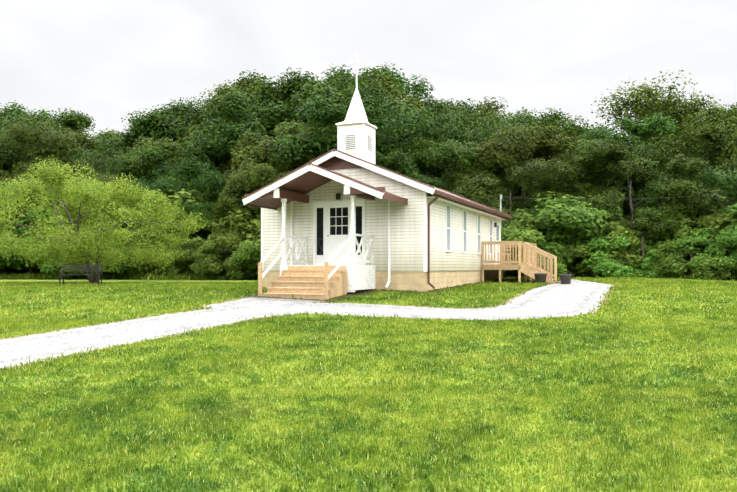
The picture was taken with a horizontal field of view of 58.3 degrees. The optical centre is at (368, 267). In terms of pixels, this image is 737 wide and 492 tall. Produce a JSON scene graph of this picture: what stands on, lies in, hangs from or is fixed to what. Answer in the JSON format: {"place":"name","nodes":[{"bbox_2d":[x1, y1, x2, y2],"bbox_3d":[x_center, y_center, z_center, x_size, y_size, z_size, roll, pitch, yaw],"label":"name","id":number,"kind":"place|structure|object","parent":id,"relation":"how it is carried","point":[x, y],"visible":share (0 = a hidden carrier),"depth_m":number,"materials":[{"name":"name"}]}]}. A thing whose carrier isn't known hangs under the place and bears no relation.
{"place":"outdoors","nodes":[
{"label":"outdoors","id":0,"kind":"place"},
{"bbox_2d":[339,123,374,163],"bbox_3d":[-0.419,-4.034,23.358,1.000,1.850,1.000,0,0,23],"label":"steeple base","id":1,"kind":"object","parent":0,"point":[357,130],"visible":0.43,"depth_m":22.93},
{"bbox_2d":[345,135,371,150],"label":"louver vents","id":2,"kind":"object","parent":1,"relation":"in","point":[354,142],"visible":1,"depth_m":22.91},
{"bbox_2d":[0,378,736,491],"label":"lawn grass","id":3,"kind":"structure","parent":0,"point":[286,486],"depth_m":5.79,"materials":[{"name":"plant"}]},
{"bbox_2d":[0,275,736,491],"bbox_3d":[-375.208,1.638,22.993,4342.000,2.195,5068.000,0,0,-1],"label":"terrain","id":4,"kind":"structure","parent":0,"point":[559,299],"depth_m":8.41,"materials":[{"name":"plant"}]},
{"bbox_2d":[0,123,47,182],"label":"tree","id":5,"kind":"object","parent":4,"relation":"on","point":[7,161],"visible":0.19,"depth_m":51.04,"materials":[{"name":"green plant"}]},
{"bbox_2d":[0,231,49,274],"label":"shrub","id":6,"kind":"object","parent":4,"relation":"on","point":[31,268],"depth_m":39.49,"materials":[{"name":"green plant"}]},
{"bbox_2d":[0,168,50,269],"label":"tree","id":7,"kind":"object","parent":4,"relation":"on","point":[6,175],"visible":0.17,"depth_m":42.52,"materials":[{"name":"green plant"}]},
{"bbox_2d":[0,214,51,275],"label":"shrub","id":8,"kind":"object","parent":4,"relation":"on","point":[3,263],"visible":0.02,"depth_m":41.48,"materials":[{"name":"green plant"}]},
{"bbox_2d":[0,245,54,273],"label":"shrub","id":9,"kind":"object","parent":4,"relation":"on","point":[46,268],"depth_m":39.07,"materials":[{"name":"green plant"}]},
{"bbox_2d":[0,205,60,274],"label":"shrub","id":10,"kind":"object","parent":4,"relation":"on","point":[24,271],"visible":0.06,"depth_m":41.17,"materials":[{"name":"green plant"}]},
{"bbox_2d":[0,102,93,133],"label":"tree","id":11,"kind":"object","parent":4,"relation":"on","point":[11,110],"visible":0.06,"depth_m":72.83,"materials":[{"name":"green plant"}]},
{"bbox_2d":[0,111,106,208],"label":"tree","id":12,"kind":"object","parent":4,"relation":"on","point":[58,148],"visible":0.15,"depth_m":48.45,"materials":[{"name":"green plant"}]},
{"bbox_2d":[4,132,105,190],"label":"tree","id":13,"kind":"object","parent":4,"relation":"on","point":[90,155],"depth_m":56.55,"materials":[{"name":"green plant"}]},
{"bbox_2d":[12,239,109,273],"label":"shrub","id":14,"kind":"object","parent":4,"relation":"on","point":[21,257],"visible":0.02,"depth_m":39.27,"materials":[{"name":"green plant"}]},
{"bbox_2d":[0,100,125,156],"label":"tree","id":15,"kind":"object","parent":4,"relation":"on","point":[73,120],"visible":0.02,"depth_m":63.71,"materials":[{"name":"green plant"}]},
{"bbox_2d":[2,206,133,278],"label":"shrub","id":16,"kind":"object","parent":4,"relation":"on","point":[18,264],"visible":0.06,"depth_m":40.86,"materials":[{"name":"green plant"}]},
{"bbox_2d":[39,116,121,147],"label":"tree","id":17,"kind":"object","parent":4,"relation":"on","point":[109,133],"depth_m":71.59,"materials":[{"name":"green plant"}]},
{"bbox_2d":[59,264,102,284],"bbox_3d":[-11.322,0.313,26.021,1.500,0.860,0.570,0,0,-9],"label":"park bench","id":18,"kind":"object","parent":4,"relation":"on","point":[98,271],"visible":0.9,"depth_m":26.15,"materials":[{"name":"black"}]},
{"bbox_2d":[36,171,134,230],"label":"tree","id":19,"kind":"object","parent":4,"relation":"on","point":[99,179],"visible":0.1,"depth_m":43.65,"materials":[{"name":"green plant"}]},
{"bbox_2d":[52,149,133,206],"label":"tree","id":20,"kind":"object","parent":4,"relation":"on","point":[109,154],"visible":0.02,"depth_m":52.75,"materials":[{"name":"green plant"}]},
{"bbox_2d":[0,155,207,282],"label":"lawn tree","id":21,"kind":"object","parent":4,"relation":"on","point":[76,244],"visible":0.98,"depth_m":28.38,"materials":[{"name":"green plant"}]},
{"bbox_2d":[68,133,142,160],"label":"tree","id":22,"kind":"object","parent":4,"relation":"on","point":[101,142],"visible":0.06,"depth_m":60.00,"materials":[{"name":"green plant"}]},
{"bbox_2d":[39,221,203,278],"bbox_3d":[-15.700,-1.116,43.062,9.968,4.570,7.289,0,0,-19],"label":"shrub","id":23,"kind":"object","parent":4,"relation":"on","point":[55,273],"visible":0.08,"depth_m":39.66,"materials":[{"name":"green plant"}]},
{"bbox_2d":[68,149,180,220],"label":"tree","id":24,"kind":"object","parent":4,"relation":"on","point":[143,164],"visible":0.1,"depth_m":48.69,"materials":[{"name":"green plant"}]},
{"bbox_2d":[74,231,175,279],"bbox_3d":[-14.212,-0.667,40.791,5.528,3.466,7.561,0,0,35],"label":"shrub","id":25,"kind":"object","parent":4,"relation":"on","point":[152,271],"visible":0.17,"depth_m":39.06,"materials":[{"name":"green plant"}]},
{"bbox_2d":[103,187,203,236],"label":"tree","id":26,"kind":"object","parent":4,"relation":"on","point":[185,198],"visible":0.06,"depth_m":40.82,"materials":[{"name":"green plant"}]},
{"bbox_2d":[105,228,207,279],"bbox_3d":[-12.223,-0.654,40.449,7.486,3.432,5.474,0,0,-41],"label":"shrub","id":27,"kind":"object","parent":4,"relation":"on","point":[174,268],"visible":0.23,"depth_m":38.80,"materials":[{"name":"green plant"}]},
{"bbox_2d":[106,144,208,202],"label":"tree","id":28,"kind":"object","parent":4,"relation":"on","point":[157,156],"visible":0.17,"depth_m":48.07,"materials":[{"name":"green plant"}]},
{"bbox_2d":[103,96,227,165],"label":"tree","id":29,"kind":"object","parent":4,"relation":"on","point":[156,124],"visible":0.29,"depth_m":60.96,"materials":[{"name":"green plant"}]},
{"bbox_2d":[114,126,221,184],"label":"tree","id":30,"kind":"object","parent":4,"relation":"on","point":[168,146],"visible":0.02,"depth_m":53.30,"materials":[{"name":"green plant"}]},
{"bbox_2d":[112,157,229,275],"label":"tree","id":31,"kind":"object","parent":4,"relation":"on","point":[210,179],"visible":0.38,"depth_m":41.84,"materials":[{"name":"green plant"}]},
{"bbox_2d":[131,214,230,270],"bbox_3d":[-11.193,-1.144,42.494,7.952,4.525,9.775,0,0,-21],"label":"shrub","id":32,"kind":"object","parent":4,"relation":"on","point":[150,264],"visible":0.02,"depth_m":39.03,"materials":[{"name":"green plant"}]},
{"bbox_2d":[124,193,253,274],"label":"shrub","id":33,"kind":"object","parent":4,"relation":"on","point":[207,226],"visible":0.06,"depth_m":41.96,"materials":[{"name":"green plant"}]},
{"bbox_2d":[164,86,228,147],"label":"tree","id":34,"kind":"object","parent":4,"relation":"on","point":[181,106],"depth_m":69.70,"materials":[{"name":"green plant"}]},
{"bbox_2d":[148,228,246,278],"bbox_3d":[-9.639,-0.648,40.521,6.735,3.360,5.661,0,0,6],"label":"shrub","id":35,"kind":"object","parent":4,"relation":"on","point":[233,239],"visible":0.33,"depth_m":38.36,"materials":[{"name":"green plant"}]},
{"bbox_2d":[166,208,260,272],"bbox_3d":[-7.289,-1.437,43.461,10.556,5.266,8.873,0,0,8],"label":"shrub","id":36,"kind":"object","parent":4,"relation":"on","point":[254,225],"depth_m":39.74,"materials":[{"name":"green plant"}]},
{"bbox_2d":[189,242,260,279],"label":"shrub","id":37,"kind":"object","parent":4,"relation":"on","point":[207,261],"visible":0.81,"depth_m":37.60,"materials":[{"name":"green plant"}]},
{"bbox_2d":[177,79,275,171],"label":"tree","id":38,"kind":"object","parent":4,"relation":"on","point":[224,89],"visible":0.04,"depth_m":58.52,"materials":[{"name":"green plant"}]},
{"bbox_2d":[211,208,260,276],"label":"shrub","id":39,"kind":"object","parent":4,"relation":"on","point":[240,213],"visible":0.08,"depth_m":39.56,"materials":[{"name":"green plant"}]},
{"bbox_2d":[202,69,280,110],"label":"tree","id":40,"kind":"object","parent":4,"relation":"on","point":[249,82],"visible":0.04,"depth_m":64.85,"materials":[{"name":"green plant"}]},
{"bbox_2d":[175,87,309,182],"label":"tree","id":41,"kind":"object","parent":4,"relation":"on","point":[260,116],"visible":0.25,"depth_m":50.03,"materials":[{"name":"green plant"}]},
{"bbox_2d":[232,240,260,268],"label":"shrub","id":42,"kind":"object","parent":4,"relation":"on","point":[243,256],"visible":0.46,"depth_m":36.56,"materials":[{"name":"green plant"}]},
{"bbox_2d":[212,151,312,234],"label":"tree","id":43,"kind":"object","parent":4,"relation":"on","point":[249,180],"visible":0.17,"depth_m":40.39,"materials":[{"name":"green plant"}]},
{"bbox_2d":[197,116,329,213],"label":"tree","id":44,"kind":"object","parent":4,"relation":"on","point":[252,150],"visible":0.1,"depth_m":44.90,"materials":[{"name":"green plant"}]},
{"bbox_2d":[258,262,346,299],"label":"front steps","id":45,"kind":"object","parent":4,"relation":"on","point":[309,282],"visible":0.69,"depth_m":19.67,"materials":[{"name":"wood"}]},
{"bbox_2d":[261,235,352,278],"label":"stair handrails","id":46,"kind":"object","parent":45,"relation":"on","point":[335,254],"visible":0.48,"depth_m":19.87,"materials":[{"name":"paint"}]},
{"bbox_2d":[280,266,375,291],"bbox_3d":[-1.299,0.359,21.316,2.650,0.804,1.622,0,0,23],"label":"porch skirting","id":47,"kind":"object","parent":4,"relation":"on","point":[361,277],"visible":0.65,"depth_m":20.48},
{"bbox_2d":[281,195,356,264],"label":"porch columns","id":48,"kind":"structure","parent":47,"relation":"on","point":[353,198],"depth_m":20.19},
{"bbox_2d":[242,163,407,209],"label":"brown porch beams","id":49,"kind":"structure","parent":48,"relation":"on","point":[294,196],"depth_m":20.77,"materials":[{"name":"wood"}]},
{"bbox_2d":[274,185,349,197],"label":"porch beam ends","id":50,"kind":"object","parent":49,"relation":"attached to","point":[346,190],"visible":0.81,"depth_m":19.77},
{"bbox_2d":[248,165,396,207],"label":"porch roof","id":51,"kind":"structure","parent":49,"relation":"on","point":[306,182],"depth_m":21.57,"materials":[{"name":"wood"}]},
{"bbox_2d":[242,164,383,204],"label":"porch roof fascia","id":52,"kind":"structure","parent":51,"relation":"attached to","point":[317,170],"depth_m":20.11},
{"bbox_2d":[280,265,375,265],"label":"porch floor boards","id":53,"kind":"object","parent":47,"relation":"on","point":[329,265],"visible":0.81,"depth_m":20.65,"materials":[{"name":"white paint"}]},
{"bbox_2d":[286,234,373,264],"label":"porch railings","id":54,"kind":"object","parent":53,"relation":"on","point":[363,256],"visible":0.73,"depth_m":21.43,"materials":[{"name":"white paint"}]},
{"bbox_2d":[250,67,420,170],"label":"tree","id":55,"kind":"object","parent":4,"relation":"on","point":[304,88],"visible":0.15,"depth_m":50.13,"materials":[{"name":"green plant"}]},
{"bbox_2d":[267,80,458,190],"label":"tree","id":56,"kind":"object","parent":4,"relation":"on","point":[397,132],"visible":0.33,"depth_m":42.69,"materials":[{"name":"green plant"}]},
{"bbox_2d":[0,276,736,317],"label":"lawn grass","id":57,"kind":"structure","parent":4,"relation":"on","point":[668,285],"depth_m":19.39,"materials":[{"name":"plant"}]},
{"bbox_2d":[0,270,736,280],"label":"lawn edge weeds","id":58,"kind":"object","parent":4,"relation":"on","point":[6,275],"visible":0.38,"depth_m":38.77,"materials":[{"name":"green plant"}]},
{"bbox_2d":[325,66,425,115],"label":"tree","id":59,"kind":"object","parent":4,"relation":"on","point":[381,78],"visible":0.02,"depth_m":58.77,"materials":[{"name":"green plant"}]},
{"bbox_2d":[321,62,433,100],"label":"tree","id":60,"kind":"object","parent":4,"relation":"on","point":[406,88],"visible":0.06,"depth_m":66.07,"materials":[{"name":"green plant"}]},
{"bbox_2d":[262,270,498,291],"bbox_3d":[1.210,1.036,27.137,6.050,1.810,11.000,0,0,23],"label":"foundation","id":61,"kind":"object","parent":4,"relation":"on","point":[409,281],"visible":0.07,"depth_m":21.83,"materials":[{"name":"concrete"}]},
{"bbox_2d":[263,161,498,271],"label":"church wall","id":62,"kind":"structure","parent":4,"relation":"on","point":[406,238],"depth_m":21.95,"materials":[{"name":"wood"}]},
{"bbox_2d":[313,200,365,264],"bbox_3d":[-0.989,-1.124,22.035,1.980,2.190,0.060,0,0,23],"label":"front door","id":63,"kind":"structure","parent":62,"relation":"attached to","point":[332,244],"depth_m":22.12,"materials":[{"name":"wood"}]},
{"bbox_2d":[317,206,361,254],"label":"door glass panes","id":64,"kind":"structure","parent":63,"relation":"in","point":[335,228],"depth_m":22.07,"materials":[{"name":"black"}]},
{"bbox_2d":[290,200,390,287],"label":"downspouts","id":65,"kind":"object","parent":62,"relation":"attached to","point":[389,238],"visible":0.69,"depth_m":21.30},
{"bbox_2d":[335,88,376,159],"bbox_3d":[-0.419,-4.784,23.358,1.120,3.249,1.120,0,0,23],"label":"steeple","id":66,"kind":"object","parent":62,"relation":"on","point":[356,113],"depth_m":23.07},
{"bbox_2d":[349,52,363,87],"bbox_3d":[-0.419,-6.954,23.358,0.560,1.290,0.044,0,0,23],"label":"cross","id":67,"kind":"object","parent":66,"relation":"on","point":[356,62],"visible":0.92,"depth_m":23.34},
{"bbox_2d":[261,192,500,271],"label":"corner trim","id":68,"kind":"structure","parent":62,"relation":"attached to","point":[424,231],"depth_m":20.87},
{"bbox_2d":[317,150,492,209],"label":"roof trim","id":69,"kind":"structure","parent":62,"relation":"on","point":[330,160],"depth_m":22.21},
{"bbox_2d":[312,151,434,193],"bbox_3d":[1.210,-3.039,27.137,6.903,1.587,11.814,0,0,23],"label":"fascia board","id":70,"kind":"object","parent":69,"relation":"attached to","point":[375,169],"depth_m":21.14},
{"bbox_2d":[282,149,511,219],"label":"roof","id":71,"kind":"structure","parent":69,"relation":"attached to","point":[338,164],"depth_m":22.09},
{"bbox_2d":[427,196,505,219],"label":"white chapel soffit","id":72,"kind":"structure","parent":69,"relation":"attached to","point":[462,206],"depth_m":24.46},
{"bbox_2d":[428,195,440,288],"bbox_3d":[2.086,-0.814,20.917,0.427,2.998,0.070,0,0,23],"label":"downspout","id":73,"kind":"object","parent":62,"relation":"attached to","point":[429,204],"visible":0.96,"depth_m":20.96,"materials":[{"name":"metal"}]},
{"bbox_2d":[445,203,499,263],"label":"window frames","id":74,"kind":"structure","parent":62,"relation":"attached to","point":[496,221],"depth_m":26.82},
{"bbox_2d":[447,206,498,253],"bbox_3d":[1.564,-1.364,27.937,6.132,1.550,8.460,0,0,23],"label":"side window glass","id":75,"kind":"object","parent":62,"relation":"attached to","point":[448,230],"visible":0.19,"depth_m":25.19,"materials":[{"name":"grey"}]},
{"bbox_2d":[500,194,501,240],"bbox_3d":[6.690,-1.319,33.389,0.114,4.720,0.180,0,0,-1],"label":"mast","id":76,"kind":"object","parent":62,"relation":"attached to","point":[501,207],"visible":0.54,"depth_m":33.38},
{"bbox_2d":[375,148,447,191],"bbox_3d":[1.493,-3.134,40.963,7.624,8.066,7.127,0,0,-44],"label":"tree","id":77,"kind":"object","parent":4,"relation":"on","point":[393,160],"visible":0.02,"depth_m":39.54,"materials":[{"name":"green plant"}]},
{"bbox_2d":[375,100,480,185],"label":"tree","id":78,"kind":"object","parent":4,"relation":"on","point":[446,127],"visible":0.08,"depth_m":49.15,"materials":[{"name":"green plant"}]},
{"bbox_2d":[396,89,502,144],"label":"tree","id":79,"kind":"object","parent":4,"relation":"on","point":[438,105],"visible":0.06,"depth_m":59.17,"materials":[{"name":"green plant"}]},
{"bbox_2d":[394,137,535,211],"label":"tree","id":80,"kind":"object","parent":4,"relation":"on","point":[421,150],"visible":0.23,"depth_m":44.08,"materials":[{"name":"green plant"}]},
{"bbox_2d":[405,112,537,198],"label":"tree","id":81,"kind":"object","parent":4,"relation":"on","point":[486,135],"visible":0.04,"depth_m":47.85,"materials":[{"name":"green plant"}]},
{"bbox_2d":[440,97,530,122],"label":"tree","id":82,"kind":"object","parent":4,"relation":"on","point":[490,109],"depth_m":64.46,"materials":[{"name":"green plant"}]},
{"bbox_2d":[447,154,580,270],"bbox_3d":[8.412,-2.777,38.347,8.583,7.299,7.456,0,0,42],"label":"tree","id":83,"kind":"object","parent":4,"relation":"on","point":[480,189],"visible":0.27,"depth_m":37.50,"materials":[{"name":"green plant"}]},
{"bbox_2d":[481,241,557,282],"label":"wooden ramp","id":84,"kind":"structure","parent":4,"relation":"on","point":[531,253],"depth_m":27.16,"materials":[{"name":"wood"}]},
{"bbox_2d":[498,244,510,263],"bbox_3d":[5.798,-0.594,28.180,0.500,0.950,0.460,0,0,23],"label":"deck chair","id":85,"kind":"object","parent":84,"relation":"on","point":[505,253],"visible":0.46,"depth_m":28.28,"materials":[{"name":"brown wood"}]},
{"bbox_2d":[446,122,595,207],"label":"tree","id":86,"kind":"object","parent":4,"relation":"on","point":[512,149],"visible":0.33,"depth_m":43.13,"materials":[{"name":"green plant"}]},
{"bbox_2d":[503,208,544,249],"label":"shrub","id":87,"kind":"object","parent":4,"relation":"on","point":[525,217],"visible":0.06,"depth_m":35.69,"materials":[{"name":"green plant"}]},
{"bbox_2d":[501,224,567,277],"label":"shrub","id":88,"kind":"object","parent":4,"relation":"on","point":[528,236],"visible":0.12,"depth_m":32.58,"materials":[{"name":"green plant"}]},
{"bbox_2d":[489,107,587,149],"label":"tree","id":89,"kind":"object","parent":4,"relation":"on","point":[557,121],"visible":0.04,"depth_m":55.18,"materials":[{"name":"green plant"}]},
{"bbox_2d":[534,273,546,283],"bbox_3d":[6.792,0.453,26.064,0.500,0.410,0.500,0,0,-1],"label":"planter pot","id":90,"kind":"object","parent":4,"relation":"on","point":[540,277],"visible":0.83,"depth_m":25.89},
{"bbox_2d":[543,246,578,273],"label":"shrub","id":91,"kind":"object","parent":4,"relation":"on","point":[572,266],"visible":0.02,"depth_m":35.48,"materials":[{"name":"green plant"}]},
{"bbox_2d":[502,191,622,269],"bbox_3d":[10.155,-1.526,38.486,11.753,5.441,9.561,0,0,-44],"label":"shrub","id":92,"kind":"object","parent":4,"relation":"on","point":[558,216],"visible":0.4,"depth_m":34.56,"materials":[{"name":"green plant"}]},
{"bbox_2d":[559,274,571,283],"bbox_3d":[7.684,0.470,25.734,0.475,0.390,0.475,0,0,-1],"label":"planter pot","id":93,"kind":"object","parent":4,"relation":"on","point":[565,278],"visible":0.96,"depth_m":25.56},
{"bbox_2d":[544,227,647,247],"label":"shrub","id":94,"kind":"object","parent":4,"relation":"on","point":[635,234],"visible":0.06,"depth_m":36.11,"materials":[{"name":"green plant"}]},
{"bbox_2d":[559,221,642,275],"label":"shrub","id":95,"kind":"object","parent":4,"relation":"on","point":[626,255],"visible":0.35,"depth_m":34.22,"materials":[{"name":"green plant"}]},
{"bbox_2d":[561,123,652,158],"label":"tree","id":96,"kind":"object","parent":4,"relation":"on","point":[616,137],"visible":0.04,"depth_m":51.15,"materials":[{"name":"green plant"}]},
{"bbox_2d":[591,214,641,240],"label":"shrub","id":97,"kind":"object","parent":4,"relation":"on","point":[628,218],"depth_m":40.05,"materials":[{"name":"green plant"}]},
{"bbox_2d":[531,139,709,213],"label":"tree","id":98,"kind":"object","parent":4,"relation":"on","point":[638,192],"visible":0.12,"depth_m":41.17,"materials":[{"name":"green plant"}]},
{"bbox_2d":[582,231,688,277],"bbox_3d":[13.645,-0.519,35.406,6.763,3.101,4.945,0,0,-28],"label":"shrub","id":99,"kind":"object","parent":4,"relation":"on","point":[614,268],"visible":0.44,"depth_m":33.57,"materials":[{"name":"green plant"}]},
{"bbox_2d":[564,135,719,235],"bbox_3d":[15.659,-3.316,38.249,9.276,8.402,9.230,0,0,-35],"label":"tree","id":100,"kind":"object","parent":4,"relation":"on","point":[606,155],"visible":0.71,"depth_m":36.81,"materials":[{"name":"green plant"}]},
{"bbox_2d":[573,70,716,149],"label":"tree","id":101,"kind":"object","parent":4,"relation":"on","point":[639,108],"visible":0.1,"depth_m":58.87,"materials":[{"name":"green plant"}]},
{"bbox_2d":[629,210,692,259],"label":"shrub","id":102,"kind":"object","parent":4,"relation":"on","point":[685,229],"visible":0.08,"depth_m":35.14,"materials":[{"name":"green plant"}]},
{"bbox_2d":[598,112,726,210],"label":"tree","id":103,"kind":"object","parent":4,"relation":"on","point":[643,129],"visible":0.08,"depth_m":46.20,"materials":[{"name":"green plant"}]},
{"bbox_2d":[618,190,731,232],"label":"shrub","id":104,"kind":"object","parent":4,"relation":"on","point":[711,211],"visible":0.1,"depth_m":36.77,"materials":[{"name":"green plant"}]},
{"bbox_2d":[630,169,736,247],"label":"tree","id":105,"kind":"object","parent":4,"relation":"on","point":[727,185],"visible":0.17,"depth_m":35.40,"materials":[{"name":"green plant"}]},
{"bbox_2d":[635,203,736,243],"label":"shrub","id":106,"kind":"object","parent":4,"relation":"on","point":[732,211],"visible":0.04,"depth_m":33.01,"materials":[{"name":"green plant"}]},
{"bbox_2d":[641,121,736,195],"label":"tree","id":107,"kind":"object","parent":4,"relation":"on","point":[717,133],"visible":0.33,"depth_m":44.13,"materials":[{"name":"green plant"}]},
{"bbox_2d":[649,240,736,279],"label":"shrub","id":108,"kind":"object","parent":4,"relation":"on","point":[672,263],"visible":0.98,"depth_m":32.82,"materials":[{"name":"green plant"}]},
{"bbox_2d":[666,225,736,279],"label":"shrub","id":109,"kind":"object","parent":4,"relation":"on","point":[697,242],"visible":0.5,"depth_m":33.31,"materials":[{"name":"green plant"}]},
{"bbox_2d":[673,99,736,172],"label":"tree","id":110,"kind":"object","parent":4,"relation":"on","point":[728,117],"visible":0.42,"depth_m":45.56,"materials":[{"name":"green plant"}]},
{"bbox_2d":[688,201,736,234],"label":"shrub","id":111,"kind":"object","parent":4,"relation":"on","point":[716,222],"visible":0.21,"depth_m":34.56,"materials":[{"name":"green plant"}]},
{"bbox_2d":[0,314,736,386],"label":"lawn grass","id":112,"kind":"structure","parent":0,"point":[262,329],"depth_m":10.18,"materials":[{"name":"plant"}]},
{"bbox_2d":[0,0,736,141],"label":"sky","id":113,"kind":"structure","parent":0,"point":[106,61],"materials":[{"name":"white"}]},
{"bbox_2d":[502,193,728,199],"bbox_3d":[18.683,-4.659,34.073,24.023,2.413,0.013,0,0,-3],"label":"power line","id":114,"kind":"object","parent":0,"point":[601,199],"visible":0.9,"depth_m":33.70,"materials":[{"name":"black"}]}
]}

